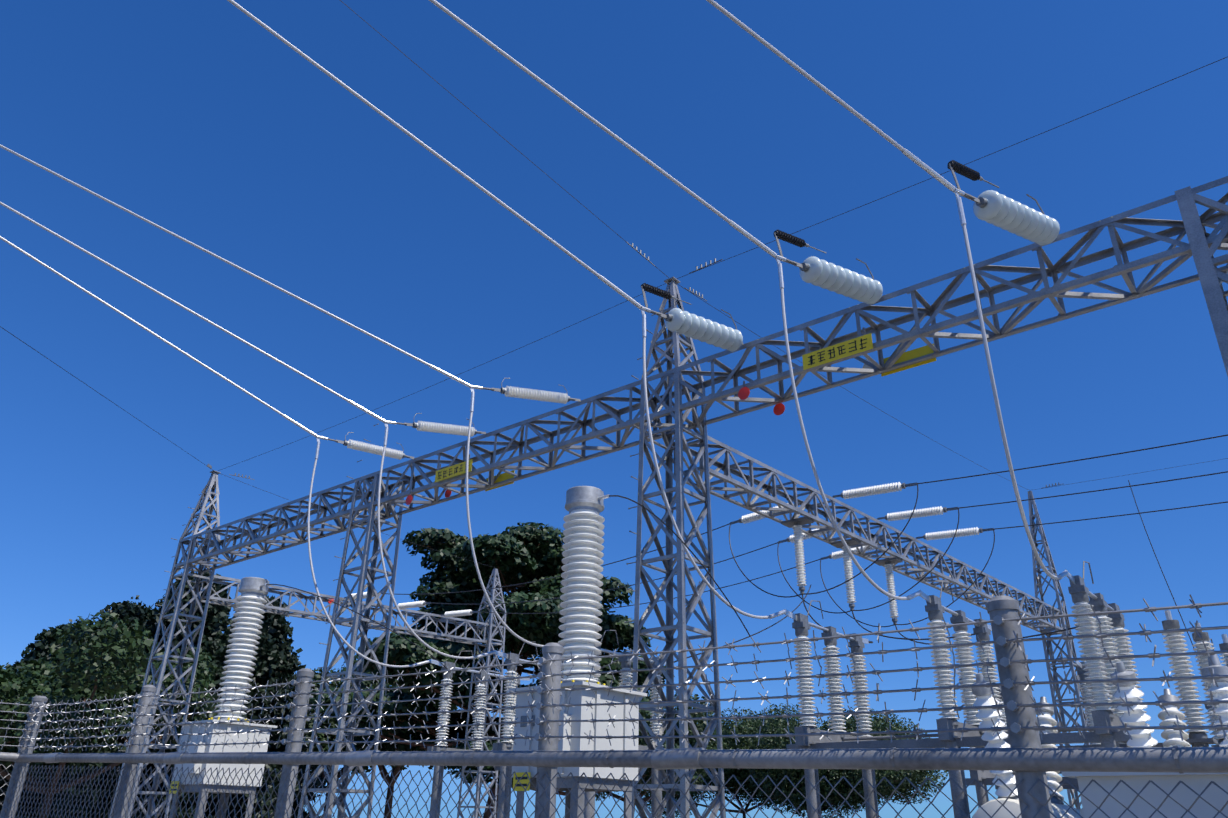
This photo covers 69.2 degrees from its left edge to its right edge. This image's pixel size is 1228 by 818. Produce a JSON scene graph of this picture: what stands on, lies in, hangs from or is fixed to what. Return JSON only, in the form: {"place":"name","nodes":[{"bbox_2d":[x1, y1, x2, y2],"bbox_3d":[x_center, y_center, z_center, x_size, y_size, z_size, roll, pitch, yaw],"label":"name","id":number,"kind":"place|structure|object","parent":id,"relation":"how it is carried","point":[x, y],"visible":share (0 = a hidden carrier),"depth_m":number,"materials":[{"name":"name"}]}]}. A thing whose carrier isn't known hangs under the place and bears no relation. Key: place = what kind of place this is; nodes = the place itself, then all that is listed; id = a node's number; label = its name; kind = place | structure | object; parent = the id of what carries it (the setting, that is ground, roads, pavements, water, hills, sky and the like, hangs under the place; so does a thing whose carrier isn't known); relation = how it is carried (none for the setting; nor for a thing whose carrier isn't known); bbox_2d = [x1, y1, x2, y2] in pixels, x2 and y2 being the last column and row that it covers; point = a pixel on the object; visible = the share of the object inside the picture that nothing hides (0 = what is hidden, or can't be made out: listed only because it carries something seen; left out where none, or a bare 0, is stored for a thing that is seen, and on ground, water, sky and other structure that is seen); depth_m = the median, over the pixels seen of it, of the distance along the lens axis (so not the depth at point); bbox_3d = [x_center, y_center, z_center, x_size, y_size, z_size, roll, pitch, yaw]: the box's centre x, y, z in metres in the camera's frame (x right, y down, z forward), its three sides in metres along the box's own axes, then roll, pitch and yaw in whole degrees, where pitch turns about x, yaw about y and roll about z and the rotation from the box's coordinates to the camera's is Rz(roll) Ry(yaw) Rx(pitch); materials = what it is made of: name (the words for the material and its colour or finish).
{"place":"outdoors","nodes":[
{"label":"outdoors","id":0,"kind":"place"},
{"bbox_2d":[0,0,1227,817],"label":"sky","id":1,"kind":"structure","parent":0,"point":[192,118],"materials":[{"name":"blue"}]},
{"label":"ground","id":2,"kind":"structure","parent":0,"visible":0},
{"bbox_2d":[0,619,128,817],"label":"cedar tree","id":3,"kind":"object","parent":2,"relation":"on","point":[45,638],"visible":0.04,"depth_m":35.52,"materials":[{"name":"green plant"}]},
{"bbox_2d":[0,660,133,714],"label":"broadleaf tree","id":4,"kind":"object","parent":2,"relation":"on","point":[9,666],"depth_m":33.54,"materials":[{"name":"green plant"}]},
{"bbox_2d":[0,612,219,817],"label":"broadleaf tree","id":5,"kind":"object","parent":2,"relation":"on","point":[72,677],"visible":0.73,"depth_m":27.45,"materials":[{"name":"green plant"}]},
{"bbox_2d":[91,595,153,661],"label":"cedar tree","id":6,"kind":"object","parent":2,"relation":"on","point":[139,612],"depth_m":40.38,"materials":[{"name":"green plant"}]},
{"bbox_2d":[37,568,278,817],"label":"cedar tree","id":7,"kind":"object","parent":2,"relation":"on","point":[214,642],"visible":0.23,"depth_m":36.52,"materials":[{"name":"green plant"}]},
{"bbox_2d":[169,577,276,817],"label":"voltage transformer","id":8,"kind":"object","parent":2,"relation":"on","point":[249,610],"visible":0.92,"depth_m":12.66,"materials":[{"name":"white ceramic"}]},
{"bbox_2d":[204,595,328,817],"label":"cedar tree","id":9,"kind":"object","parent":2,"relation":"on","point":[277,660],"visible":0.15,"depth_m":40.40,"materials":[{"name":"green plant"}]},
{"bbox_2d":[301,647,405,812],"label":"broadleaf tree","id":10,"kind":"object","parent":2,"relation":"on","point":[331,723],"visible":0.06,"depth_m":43.59,"materials":[{"name":"green plant"}]},
{"bbox_2d":[340,663,457,817],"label":"broadleaf tree","id":11,"kind":"object","parent":2,"relation":"on","point":[396,769],"depth_m":48.67,"materials":[{"name":"green plant"}]},
{"bbox_2d":[307,522,702,817],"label":"broadleaf tree","id":12,"kind":"object","parent":2,"relation":"on","point":[526,552],"visible":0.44,"depth_m":36.38,"materials":[{"name":"broad leaves"},{"name":"bark"}]},
{"bbox_2d":[427,630,665,817],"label":"disconnector","id":13,"kind":"object","parent":2,"relation":"on","point":[509,715],"visible":0.35,"depth_m":14.86,"materials":[{"name":"grey metal"}]},
{"bbox_2d":[117,160,999,793],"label":"warning signs","id":14,"kind":"object","parent":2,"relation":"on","point":[863,342],"visible":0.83,"depth_m":11.89,"materials":[{"name":"yellow"}]},
{"bbox_2d":[508,486,646,817],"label":"voltage transformer","id":15,"kind":"object","parent":2,"relation":"on","point":[582,561],"visible":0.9,"depth_m":8.75,"materials":[{"name":"white ceramic"}]},
{"bbox_2d":[0,594,1227,817],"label":"chain link fence","id":16,"kind":"object","parent":2,"relation":"on","point":[1026,758],"visible":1,"depth_m":2.22,"materials":[{"name":"metal"}]},
{"bbox_2d":[0,0,1227,626],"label":"bus and ground wires","id":17,"kind":"object","parent":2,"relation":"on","point":[798,536],"visible":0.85,"depth_m":16.95,"materials":[{"name":"grey metal"}]},
{"bbox_2d":[595,692,727,811],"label":"broadleaf tree","id":18,"kind":"object","parent":2,"relation":"on","point":[701,725],"visible":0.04,"depth_m":54.74,"materials":[{"name":"green plant"}]},
{"bbox_2d":[109,176,1227,817],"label":"gantry","id":19,"kind":"object","parent":2,"relation":"on","point":[1201,246],"visible":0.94,"depth_m":13.28,"materials":[{"name":"metal"}]},
{"bbox_2d":[198,568,505,817],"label":"steel gantry","id":20,"kind":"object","parent":19,"relation":"attached to","point":[475,641],"depth_m":26.55,"materials":[{"name":"grey metal"}]},
{"bbox_2d":[0,0,1059,459],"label":"power lines","id":21,"kind":"object","parent":19,"relation":"attached to","point":[1014,216],"visible":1,"depth_m":11.15,"materials":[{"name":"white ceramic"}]},
{"bbox_2d":[266,224,1078,678],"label":"jumper cables","id":22,"kind":"object","parent":21,"relation":"hanging from","point":[1012,474],"visible":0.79,"depth_m":10.65,"materials":[{"name":"white metal"}]},
{"bbox_2d":[672,435,1091,809],"bbox_3d":[7.146,4.761,19.396,0.885,11.152,18.091,-19,-32,37],"label":"steel gantry","id":23,"kind":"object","parent":19,"relation":"attached to","point":[875,539],"depth_m":19.01,"materials":[{"name":"grey metal"}]},
{"bbox_2d":[639,713,881,817],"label":"broadleaf tree","id":24,"kind":"object","parent":2,"relation":"on","point":[693,794],"visible":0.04,"depth_m":83.07,"materials":[{"name":"green plant"}]},
{"bbox_2d":[704,703,948,817],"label":"broadleaf tree","id":25,"kind":"object","parent":2,"relation":"on","point":[884,787],"visible":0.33,"depth_m":76.84,"materials":[{"name":"green plant"}]},
{"bbox_2d":[784,561,1162,817],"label":"disconnector","id":26,"kind":"object","parent":2,"relation":"on","point":[1081,596],"visible":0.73,"depth_m":10.73,"materials":[{"name":"white ceramic"}]},
{"bbox_2d":[971,661,1190,817],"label":"gas circuit breaker","id":27,"kind":"object","parent":2,"relation":"on","point":[1138,716],"visible":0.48,"depth_m":8.56,"materials":[{"name":"white ceramic"}]},
{"bbox_2d":[955,638,1213,807],"bbox_3d":[7.596,5.921,13.462,4.022,4.346,2.487,-18,-31,36],"label":"disconnector","id":28,"kind":"object","parent":2,"relation":"on","point":[984,778],"visible":0.1,"depth_m":13.85,"materials":[{"name":"grey metal"}]},
{"bbox_2d":[1062,654,1227,817],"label":"transformer","id":29,"kind":"object","parent":2,"relation":"on","point":[1215,796],"visible":0.67,"depth_m":5.92,"materials":[{"name":"white metal"}]},
{"bbox_2d":[1128,480,1227,746],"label":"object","id":30,"kind":"object","parent":2,"relation":"on","point":[1175,641],"visible":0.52,"depth_m":10.04,"materials":[{"name":"white ceramic"}]}
]}

